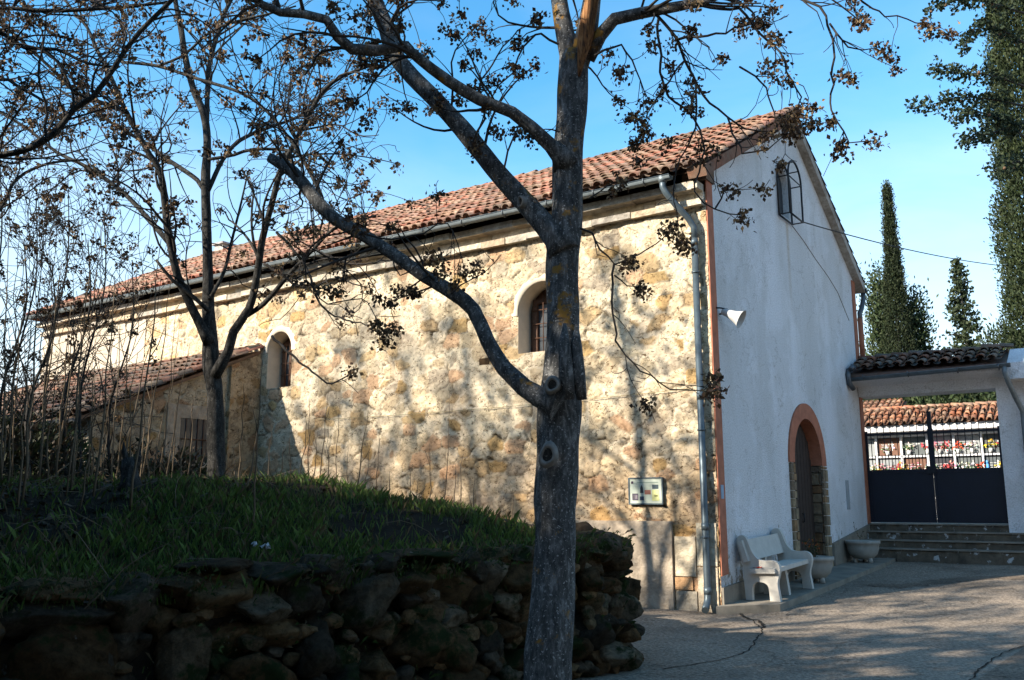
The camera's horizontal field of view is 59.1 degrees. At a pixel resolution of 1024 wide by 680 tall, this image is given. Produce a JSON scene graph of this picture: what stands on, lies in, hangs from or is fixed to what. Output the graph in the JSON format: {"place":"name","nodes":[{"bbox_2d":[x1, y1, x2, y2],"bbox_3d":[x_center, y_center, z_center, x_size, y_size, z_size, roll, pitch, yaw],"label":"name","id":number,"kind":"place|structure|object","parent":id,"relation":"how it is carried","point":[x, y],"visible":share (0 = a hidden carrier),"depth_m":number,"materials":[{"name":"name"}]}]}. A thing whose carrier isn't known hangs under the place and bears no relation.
{"place":"outdoors","nodes":[
{"label":"outdoors","id":0,"kind":"place"},
{"bbox_2d":[0,468,636,679],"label":"bank","id":1,"kind":"structure","parent":0,"point":[391,526],"depth_m":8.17,"materials":[{"name":"plant"}]},
{"bbox_2d":[0,235,8,484],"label":"dry cane","id":2,"kind":"object","parent":1,"relation":"on","point":[1,462],"visible":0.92,"depth_m":8.72,"materials":[{"name":"plant"}]},
{"bbox_2d":[2,359,9,466],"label":"dry cane","id":3,"kind":"object","parent":1,"relation":"on","point":[4,448],"visible":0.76,"depth_m":9.38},
{"bbox_2d":[6,319,16,485],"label":"dry cane","id":4,"kind":"object","parent":1,"relation":"on","point":[10,465],"visible":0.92,"depth_m":8.91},
{"bbox_2d":[11,284,26,475],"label":"dry cane","id":5,"kind":"object","parent":1,"relation":"on","point":[16,392],"visible":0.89,"depth_m":10.29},
{"bbox_2d":[16,316,31,507],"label":"dry cane","id":6,"kind":"object","parent":1,"relation":"on","point":[20,474],"visible":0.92,"depth_m":7.79,"materials":[{"name":"plant"}]},
{"bbox_2d":[1,393,46,466],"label":"bramble bush","id":7,"kind":"object","parent":1,"relation":"on","point":[7,416],"visible":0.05,"depth_m":16.00,"materials":[{"name":"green plant"}]},
{"bbox_2d":[28,400,33,478],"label":"dry cane","id":8,"kind":"object","parent":1,"relation":"on","point":[28,440],"visible":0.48,"depth_m":10.16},
{"bbox_2d":[21,240,42,499],"bbox_3d":[-4.297,0.250,8.124,0.044,2.426,0.155,9,-14,-40],"label":"dry cane","id":9,"kind":"object","parent":1,"relation":"on","point":[27,459],"visible":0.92,"depth_m":8.06,"materials":[{"name":"plant"}]},
{"bbox_2d":[0,114,88,473],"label":"bare sapling","id":10,"kind":"object","parent":1,"relation":"on","point":[67,297],"visible":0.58,"depth_m":11.81,"materials":[{"name":"brown plant"}]},
{"bbox_2d":[40,339,48,479],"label":"dry cane","id":11,"kind":"object","parent":1,"relation":"on","point":[44,389],"visible":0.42,"depth_m":11.11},
{"bbox_2d":[0,406,93,483],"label":"bramble bush","id":12,"kind":"object","parent":1,"relation":"on","point":[34,448],"visible":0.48,"depth_m":11.09,"materials":[{"name":"brown plant"}]},
{"bbox_2d":[37,265,61,478],"bbox_3d":[-5.054,0.380,9.863,0.048,2.515,0.076,3,-11,-14],"label":"dry cane","id":13,"kind":"object","parent":1,"relation":"on","point":[41,454],"visible":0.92,"depth_m":9.80,"materials":[{"name":"plant"}]},
{"bbox_2d":[45,367,60,483],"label":"dry cane","id":14,"kind":"object","parent":1,"relation":"on","point":[48,471],"visible":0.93,"depth_m":9.12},
{"bbox_2d":[6,416,101,477],"bbox_3d":[-7.982,2.030,15.213,1.823,1.503,1.962,0,-10,0],"label":"bramble bush","id":15,"kind":"object","parent":1,"relation":"on","point":[83,447],"visible":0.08,"depth_m":15.25,"materials":[{"name":"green plant"}]},
{"bbox_2d":[0,117,110,404],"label":"bare sapling","id":16,"kind":"object","parent":1,"relation":"on","point":[1,276],"visible":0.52,"depth_m":13.18,"materials":[{"name":"brown plant"}]},
{"bbox_2d":[0,64,125,470],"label":"bare sapling","id":17,"kind":"object","parent":1,"relation":"on","point":[45,281],"visible":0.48,"depth_m":15.89,"materials":[{"name":"brown plant"}]},
{"bbox_2d":[55,304,71,478],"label":"dry cane","id":18,"kind":"object","parent":1,"relation":"on","point":[57,458],"visible":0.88,"depth_m":9.96,"materials":[{"name":"plant"}]},
{"bbox_2d":[0,160,128,443],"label":"bare sapling","id":19,"kind":"object","parent":1,"relation":"on","point":[35,267],"visible":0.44,"depth_m":14.40,"materials":[{"name":"brown plant"}]},
{"bbox_2d":[63,242,76,480],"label":"dry cane","id":20,"kind":"object","parent":1,"relation":"on","point":[71,341],"visible":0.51,"depth_m":12.13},
{"bbox_2d":[53,208,98,478],"bbox_3d":[-5.422,0.068,11.226,0.305,3.606,0.043,-1,-10,7],"label":"dry cane","id":21,"kind":"object","parent":1,"relation":"on","point":[73,352],"visible":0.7,"depth_m":11.19,"materials":[{"name":"plant"}]},
{"bbox_2d":[73,339,80,479],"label":"dry cane","id":22,"kind":"object","parent":1,"relation":"on","point":[77,437],"visible":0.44,"depth_m":9.75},
{"bbox_2d":[70,271,90,489],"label":"dry cane","id":23,"kind":"object","parent":1,"relation":"on","point":[72,468],"visible":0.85,"depth_m":8.64,"materials":[{"name":"plant"}]},
{"bbox_2d":[0,163,165,479],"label":"bare sapling","id":24,"kind":"object","parent":1,"relation":"on","point":[59,195],"visible":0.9,"depth_m":10.69,"materials":[{"name":"brown plant"}]},
{"bbox_2d":[65,227,102,495],"bbox_3d":[-4.009,0.175,8.498,0.091,2.629,0.170,-7,-12,33],"label":"dry cane","id":25,"kind":"object","parent":1,"relation":"on","point":[80,384],"visible":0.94,"depth_m":8.44,"materials":[{"name":"plant"}]},
{"bbox_2d":[0,163,172,481],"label":"bare sapling","id":26,"kind":"object","parent":1,"relation":"on","point":[76,305],"visible":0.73,"depth_m":11.97,"materials":[{"name":"brown plant"}]},
{"bbox_2d":[86,376,94,478],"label":"dry cane","id":27,"kind":"object","parent":1,"relation":"on","point":[92,468],"visible":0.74,"depth_m":9.80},
{"bbox_2d":[79,369,102,508],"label":"dry cane","id":28,"kind":"object","parent":1,"relation":"on","point":[90,451],"visible":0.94,"depth_m":7.95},
{"bbox_2d":[27,124,159,476],"bbox_3d":[-6.493,-0.612,13.404,2.298,5.593,2.075,0,-10,0],"label":"bare sapling","id":29,"kind":"object","parent":1,"relation":"on","point":[97,328],"visible":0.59,"depth_m":13.35,"materials":[{"name":"brown plant"}]},
{"bbox_2d":[6,160,181,470],"bbox_3d":[-6.199,-0.325,13.486,2.323,5.076,3.519,8,-13,-37],"label":"bare sapling","id":30,"kind":"object","parent":1,"relation":"on","point":[135,333],"visible":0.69,"depth_m":13.54,"materials":[{"name":"brown plant"}]},
{"bbox_2d":[86,344,101,482],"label":"dry cane","id":31,"kind":"object","parent":1,"relation":"on","point":[90,420],"visible":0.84,"depth_m":9.25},
{"bbox_2d":[92,282,114,496],"bbox_3d":[-3.813,0.437,8.458,0.057,2.114,0.214,4,-11,-20],"label":"dry cane","id":32,"kind":"object","parent":1,"relation":"on","point":[97,466],"visible":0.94,"depth_m":8.39,"materials":[{"name":"plant"}]},
{"bbox_2d":[102,379,112,477],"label":"dry cane","id":33,"kind":"object","parent":1,"relation":"on","point":[106,438],"visible":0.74,"depth_m":11.60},
{"bbox_2d":[99,341,118,476],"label":"dry cane","id":34,"kind":"object","parent":1,"relation":"on","point":[106,420],"visible":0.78,"depth_m":11.24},
{"bbox_2d":[110,329,119,480],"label":"dry cane","id":35,"kind":"object","parent":1,"relation":"on","point":[114,415],"visible":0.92,"depth_m":10.20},
{"bbox_2d":[0,0,251,255],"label":"bare tree","id":36,"kind":"object","parent":1,"relation":"on","point":[36,146],"visible":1,"depth_m":8.39,"materials":[{"name":"brown plant"}]},
{"bbox_2d":[116,264,137,477],"bbox_3d":[-4.903,0.471,11.489,0.126,2.957,0.037,-6,-12,31],"label":"dry cane","id":37,"kind":"object","parent":1,"relation":"on","point":[125,392],"visible":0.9,"depth_m":11.43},
{"bbox_2d":[117,442,142,491],"bbox_3d":[-3.626,1.224,8.611,0.246,0.511,0.260,9,-14,-42],"label":"tree stump","id":38,"kind":"object","parent":1,"relation":"on","point":[127,466],"visible":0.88,"depth_m":8.55,"materials":[{"name":"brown wood"}]},
{"bbox_2d":[1,343,263,478],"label":"lean to annex","id":39,"kind":"object","parent":1,"relation":"on","point":[244,365],"visible":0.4,"depth_m":18.10,"materials":[{"name":"stone"}]},
{"bbox_2d":[164,403,206,467],"bbox_3d":[-6.443,1.913,17.938,0.252,1.220,1.110,-7,-13,34],"label":"window","id":40,"kind":"structure","parent":39,"relation":"in","point":[199,413],"depth_m":17.83,"materials":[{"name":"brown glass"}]},
{"bbox_2d":[127,353,137,456],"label":"dry cane","id":41,"kind":"object","parent":1,"relation":"on","point":[130,422],"visible":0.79,"depth_m":9.02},
{"bbox_2d":[127,322,153,450],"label":"dry cane","id":42,"kind":"object","parent":1,"relation":"on","point":[137,397],"visible":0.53,"depth_m":10.05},
{"bbox_2d":[129,241,164,515],"bbox_3d":[-3.205,0.342,7.954,0.212,2.499,0.110,-6,-12,28],"label":"dry cane","id":43,"kind":"object","parent":1,"relation":"on","point":[135,464],"visible":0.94,"depth_m":7.88,"materials":[{"name":"plant"}]},
{"bbox_2d":[140,401,153,477],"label":"dry cane","id":44,"kind":"object","parent":1,"relation":"on","point":[143,443],"visible":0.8,"depth_m":10.94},
{"bbox_2d":[146,377,152,476],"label":"dry cane","id":45,"kind":"object","parent":1,"relation":"on","point":[148,431],"visible":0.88,"depth_m":10.26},
{"bbox_2d":[76,437,233,480],"bbox_3d":[-4.868,1.863,12.307,2.005,1.086,2.048,-3,-11,17],"label":"bramble bush","id":46,"kind":"object","parent":1,"relation":"on","point":[197,466],"visible":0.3,"depth_m":12.26,"materials":[{"name":"brown plant"}]},
{"bbox_2d":[142,282,170,479],"bbox_3d":[-4.260,0.472,10.820,0.200,2.593,0.033,5,-11,-23],"label":"dry cane","id":47,"kind":"object","parent":1,"relation":"on","point":[143,470],"visible":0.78,"depth_m":10.79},
{"bbox_2d":[153,322,179,475],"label":"dry cane","id":48,"kind":"object","parent":1,"relation":"on","point":[164,412],"visible":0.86,"depth_m":10.08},
{"bbox_2d":[159,311,179,474],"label":"dry cane","id":49,"kind":"object","parent":1,"relation":"on","point":[167,405],"visible":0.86,"depth_m":11.47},
{"bbox_2d":[171,407,176,477],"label":"dry cane","id":50,"kind":"object","parent":1,"relation":"on","point":[174,446],"visible":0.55,"depth_m":11.75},
{"bbox_2d":[166,344,189,475],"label":"dry cane","id":51,"kind":"object","parent":1,"relation":"on","point":[175,422],"visible":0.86,"depth_m":11.47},
{"bbox_2d":[180,432,185,474],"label":"dry cane","id":52,"kind":"object","parent":1,"relation":"on","point":[181,455],"visible":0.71,"depth_m":10.09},
{"bbox_2d":[187,400,193,474],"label":"dry cane","id":53,"kind":"object","parent":1,"relation":"on","point":[191,442],"visible":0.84,"depth_m":10.56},
{"bbox_2d":[0,0,434,479],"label":"bare tree","id":54,"kind":"object","parent":1,"relation":"on","point":[214,364],"visible":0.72,"depth_m":11.00,"materials":[{"name":"brown plant"}]},
{"bbox_2d":[238,385,244,479],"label":"dry cane","id":55,"kind":"object","parent":1,"relation":"on","point":[241,438],"visible":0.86,"depth_m":11.21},
{"bbox_2d":[247,432,256,485],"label":"dry cane","id":56,"kind":"object","parent":1,"relation":"on","point":[252,462],"visible":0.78,"depth_m":9.22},
{"bbox_2d":[0,446,506,608],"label":"dead brush","id":57,"kind":"object","parent":1,"relation":"on","point":[91,520],"visible":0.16,"depth_m":8.09,"materials":[{"name":"plant"}]},
{"bbox_2d":[252,361,262,526],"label":"dry cane","id":58,"kind":"object","parent":1,"relation":"on","point":[256,449],"visible":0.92,"depth_m":7.94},
{"bbox_2d":[251,541,270,548],"bbox_3d":[-2.001,1.643,7.239,0.175,0.062,0.084,0,-10,0],"label":"paper scrap","id":59,"kind":"object","parent":1,"relation":"on","point":[267,545],"visible":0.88,"depth_m":7.22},
{"bbox_2d":[300,415,310,477],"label":"dry cane","id":60,"kind":"object","parent":1,"relation":"on","point":[304,450],"visible":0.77,"depth_m":12.33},
{"bbox_2d":[307,405,309,474],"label":"dry cane","id":61,"kind":"object","parent":1,"relation":"on","point":[309,441],"visible":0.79,"depth_m":12.04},
{"bbox_2d":[319,396,329,476],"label":"dry cane","id":62,"kind":"object","parent":1,"relation":"on","point":[324,439],"visible":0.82,"depth_m":12.42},
{"bbox_2d":[334,404,339,481],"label":"dry cane","id":63,"kind":"object","parent":1,"relation":"on","point":[337,441],"visible":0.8,"depth_m":12.11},
{"bbox_2d":[357,415,370,483],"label":"dry cane","id":64,"kind":"object","parent":1,"relation":"on","point":[361,453],"visible":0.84,"depth_m":11.77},
{"bbox_2d":[444,398,449,498],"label":"dry cane","id":65,"kind":"object","parent":1,"relation":"on","point":[448,452],"visible":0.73,"depth_m":12.97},
{"bbox_2d":[460,454,463,501],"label":"dry cane","id":66,"kind":"object","parent":1,"relation":"on","point":[461,484],"visible":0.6,"depth_m":11.28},
{"bbox_2d":[0,0,1023,390],"label":"sky","id":67,"kind":"structure","parent":0,"point":[941,201],"materials":[{"name":"blue"}]},
{"bbox_2d":[572,554,1023,679],"bbox_3d":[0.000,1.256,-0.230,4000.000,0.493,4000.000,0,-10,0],"label":"ground","id":68,"kind":"structure","parent":0,"point":[961,630],"depth_m":10.75,"materials":[{"name":"concrete"}]},
{"bbox_2d":[0,521,644,679],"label":"dry stone wall","id":69,"kind":"structure","parent":68,"relation":"on","point":[402,621],"depth_m":6.35,"materials":[{"name":"stone"}]},
{"bbox_2d":[25,106,870,613],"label":"chapel","id":70,"kind":"structure","parent":68,"relation":"on","point":[773,442],"depth_m":16.10,"materials":[{"name":"stone"}]},
{"bbox_2d":[264,325,295,388],"bbox_3d":[-4.827,0.372,19.340,1.021,1.338,0.434,-7,-13,34],"label":"window","id":71,"kind":"structure","parent":70,"relation":"in","point":[279,361],"depth_m":19.49,"materials":[{"name":"paint"}]},
{"bbox_2d":[318,388,692,419],"bbox_3d":[-0.589,1.179,15.896,8.100,0.082,0.010,-7,-13,34],"label":"wall cable","id":72,"kind":"object","parent":70,"relation":"attached to","point":[499,407],"depth_m":15.78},
{"bbox_2d":[511,274,546,353],"bbox_3d":[0.621,-0.446,15.618,1.278,1.347,0.433,-7,-13,34],"label":"window","id":73,"kind":"structure","parent":70,"relation":"in","point":[530,306],"depth_m":15.85,"materials":[{"name":"paint"}]},
{"bbox_2d":[628,477,663,504],"bbox_3d":[2.046,2.306,13.808,0.580,0.410,0.045,-7,-13,34],"label":"information panel","id":74,"kind":"object","parent":70,"relation":"attached to","point":[645,490],"visible":1,"depth_m":13.79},
{"bbox_2d":[716,307,745,327],"bbox_3d":[3.374,-0.339,13.828,0.417,0.334,0.325,-7,-13,34],"label":"loudspeaker horn","id":75,"kind":"object","parent":70,"relation":"attached to","point":[737,318],"visible":1,"depth_m":13.82,"materials":[{"name":"plastic"}]},
{"bbox_2d":[776,160,803,224],"bbox_3d":[5.236,-2.841,17.263,0.376,1.148,0.800,-7,-13,34],"label":"gable window","id":76,"kind":"structure","parent":70,"relation":"in","point":[783,191],"depth_m":17.49,"materials":[{"name":"black metal"}]},
{"bbox_2d":[794,424,816,553],"bbox_3d":[5.355,2.968,16.843,0.110,3.030,1.735,-7,-13,34],"label":"door","id":77,"kind":"structure","parent":70,"relation":"in","point":[802,462],"depth_m":17.12,"materials":[{"name":"brown wood"}]},
{"bbox_2d":[804,222,1001,265],"bbox_3d":[11.284,-2.232,22.624,15.396,1.806,0.022,9,-14,-41],"label":"overhead cable","id":78,"kind":"object","parent":70,"relation":"attached to","point":[896,246],"visible":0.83,"depth_m":20.02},
{"bbox_2d":[170,0,960,679],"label":"bare tree","id":79,"kind":"object","parent":68,"relation":"on","point":[558,396],"visible":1,"depth_m":5.84,"materials":[{"name":"grey plant"}]},
{"bbox_2d":[664,617,762,668],"bbox_3d":[2.574,3.439,10.464,0.602,0.019,4.821,-4,-11,22],"label":"ground crack","id":80,"kind":"object","parent":68,"relation":"on","point":[733,655],"visible":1,"depth_m":9.53,"materials":[{"name":"soil"}]},
{"bbox_2d":[739,613,765,627],"bbox_3d":[3.235,3.741,12.106,0.160,0.012,1.651,0,-10,2],"label":"ground crack","id":81,"kind":"object","parent":68,"relation":"on","point":[759,621],"visible":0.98,"depth_m":11.97,"materials":[{"name":"soil"}]},
{"bbox_2d":[863,396,926,409],"bbox_3d":[16.287,4.871,38.759,4.963,7.450,4.450,-5,-12,27],"label":"evergreen bush","id":82,"kind":"object","parent":68,"relation":"on","point":[909,403],"depth_m":38.35,"materials":[{"name":"green plant"}]},
{"bbox_2d":[845,343,1023,534],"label":"gateway","id":83,"kind":"object","parent":68,"relation":"on","point":[911,373],"visible":1,"depth_m":18.83,"materials":[{"name":"paint"}]},
{"bbox_2d":[865,406,1007,522],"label":"double gate","id":84,"kind":"structure","parent":83,"relation":"attached to","point":[967,495],"depth_m":19.39,"materials":[{"name":"metal"}]},
{"bbox_2d":[864,523,1023,565],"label":"entrance steps","id":85,"kind":"structure","parent":68,"relation":"on","point":[989,544],"depth_m":18.41,"materials":[{"name":"stone"}]},
{"bbox_2d":[868,576,1023,587],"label":"dirt strip","id":86,"kind":"object","parent":68,"relation":"on","point":[929,581],"visible":1,"depth_m":15.34,"materials":[{"name":"soil"}]},
{"bbox_2d":[936,391,996,406],"bbox_3d":[19.599,4.392,36.879,5.083,7.765,4.784,0,-10,0],"label":"evergreen bush","id":87,"kind":"object","parent":68,"relation":"on","point":[990,395],"visible":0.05,"depth_m":36.62,"materials":[{"name":"green plant"}]},
{"bbox_2d":[969,646,1021,679],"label":"ground crack","id":88,"kind":"object","parent":68,"relation":"on","point":[975,672],"visible":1,"depth_m":8.64,"materials":[{"name":"soil"}]},
{"bbox_2d":[978,648,1023,679],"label":"gravel verge","id":89,"kind":"structure","parent":68,"relation":"on","point":[1011,667],"depth_m":8.31,"materials":[{"name":"gravel"}]},
{"bbox_2d":[716,558,895,614],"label":"pavement","id":90,"kind":"structure","parent":0,"point":[842,574],"depth_m":14.25,"materials":[{"name":"concrete"}]},
{"bbox_2d":[736,528,813,601],"bbox_3d":[4.089,3.439,13.963,0.639,1.005,1.770,-7,-13,34],"label":"bench","id":91,"kind":"object","parent":90,"relation":"on","point":[772,575],"visible":0.99,"depth_m":13.77,"materials":[{"name":"white stone"}]},
{"bbox_2d":[798,555,833,583],"bbox_3d":[5.065,3.854,15.165,0.670,0.438,0.670,-7,-13,34],"label":"planter bowl","id":92,"kind":"object","parent":90,"relation":"on","point":[822,566],"visible":0.58,"depth_m":14.91,"materials":[{"name":"stone"}]},
{"bbox_2d":[802,536,820,556],"bbox_3d":[5.029,3.504,15.199,0.316,0.421,0.340,0,-10,0],"label":"flowering plant","id":93,"kind":"object","parent":92,"relation":"in","point":[814,550],"visible":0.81,"depth_m":15.18,"materials":[{"name":"green plant"}]},
{"bbox_2d":[845,540,880,562],"bbox_3d":[6.993,4.217,18.008,0.670,0.438,0.670,-7,-13,34],"label":"planter bowl","id":94,"kind":"object","parent":90,"relation":"on","point":[866,550],"visible":1,"depth_m":17.79,"materials":[{"name":"stone"}]},
{"bbox_2d":[871,521,1008,523],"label":"courtyard","id":95,"kind":"structure","parent":0,"point":[943,523],"depth_m":21.57,"materials":[{"name":"concrete"}]},
{"bbox_2d":[856,253,905,401],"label":"cypress","id":96,"kind":"object","parent":95,"relation":"on","point":[874,314],"visible":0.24,"depth_m":41.51,"materials":[{"name":"green plant"}]},
{"bbox_2d":[863,398,906,411],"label":"tiled outbuilding","id":97,"kind":"structure","parent":95,"relation":"on","point":[884,403],"depth_m":36.68,"materials":[{"name":"tile"}]},
{"bbox_2d":[875,179,920,400],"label":"cypress","id":98,"kind":"object","parent":95,"relation":"on","point":[894,292],"visible":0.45,"depth_m":40.86,"materials":[{"name":"green plant"}]},
{"bbox_2d":[896,275,946,402],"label":"cypress","id":99,"kind":"object","parent":95,"relation":"on","point":[923,334],"visible":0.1,"depth_m":40.97,"materials":[{"name":"green plant"}]},
{"bbox_2d":[863,401,999,510],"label":"niche wall","id":100,"kind":"structure","parent":95,"relation":"on","point":[937,408],"depth_m":28.84,"materials":[{"name":"paint"}]},
{"bbox_2d":[881,444,894,455],"bbox_3d":[12.298,3.582,29.542,0.427,0.386,0.240,-7,-13,34],"label":"flower bouquet","id":101,"kind":"object","parent":100,"relation":"in","point":[888,451],"visible":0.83,"depth_m":29.52,"materials":[{"name":"white plant"}]},
{"bbox_2d":[901,442,913,454],"bbox_3d":[12.799,3.495,29.182,0.401,0.429,0.218,-7,-13,34],"label":"flower bouquet","id":102,"kind":"object","parent":100,"relation":"in","point":[908,450],"visible":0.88,"depth_m":29.13,"materials":[{"name":"white plant"}]},
{"bbox_2d":[934,442,943,453],"bbox_3d":[13.537,3.406,28.651,0.375,0.412,0.238,-7,-13,34],"label":"flower bouquet","id":103,"kind":"object","parent":100,"relation":"in","point":[939,450],"visible":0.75,"depth_m":28.63,"materials":[{"name":"plant"}]},
{"bbox_2d":[941,440,950,453],"bbox_3d":[13.715,3.381,28.576,0.378,0.436,0.262,-7,-13,34],"label":"flower bouquet","id":104,"kind":"object","parent":100,"relation":"in","point":[946,450],"visible":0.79,"depth_m":28.49,"materials":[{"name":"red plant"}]},
{"bbox_2d":[952,441,964,453],"bbox_3d":[14.022,3.359,28.352,0.421,0.397,0.240,-7,-13,34],"label":"flower bouquet","id":105,"kind":"object","parent":100,"relation":"in","point":[960,447],"visible":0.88,"depth_m":28.33,"materials":[{"name":"orange plant"}]},
{"bbox_2d":[965,440,976,452],"bbox_3d":[14.299,3.322,28.131,0.356,0.390,0.190,-7,-13,34],"label":"flower bouquet","id":106,"kind":"object","parent":100,"relation":"in","point":[968,447],"visible":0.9,"depth_m":28.11,"materials":[{"name":"white plant"}]},
{"bbox_2d":[981,439,996,452],"bbox_3d":[14.698,3.247,27.832,0.437,0.431,0.214,-5,-11,23],"label":"flower bouquet","id":107,"kind":"object","parent":100,"relation":"in","point":[990,449],"visible":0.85,"depth_m":27.81,"materials":[{"name":"yellow plant"}]},
{"bbox_2d":[886,392,984,409],"bbox_3d":[18.176,4.660,37.673,4.932,8.084,4.771,-7,-12,32],"label":"evergreen bush","id":108,"kind":"object","parent":95,"relation":"on","point":[928,399],"visible":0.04,"depth_m":37.43,"materials":[{"name":"green plant"}]},
{"bbox_2d":[904,0,1023,349],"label":"cypress","id":109,"kind":"object","parent":95,"relation":"on","point":[1004,56],"visible":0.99,"depth_m":21.29,"materials":[{"name":"green plant"}]},
{"bbox_2d":[938,257,991,404],"bbox_3d":[19.399,1.955,38.395,2.658,11.393,2.654,7,-12,-32],"label":"fir tree","id":110,"kind":"object","parent":95,"relation":"on","point":[961,319],"visible":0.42,"depth_m":38.80,"materials":[{"name":"green plant"}]},
{"bbox_2d":[974,313,1023,393],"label":"evergreen bush","id":111,"kind":"object","parent":95,"relation":"on","point":[988,336],"visible":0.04,"depth_m":41.32,"materials":[{"name":"green plant"}]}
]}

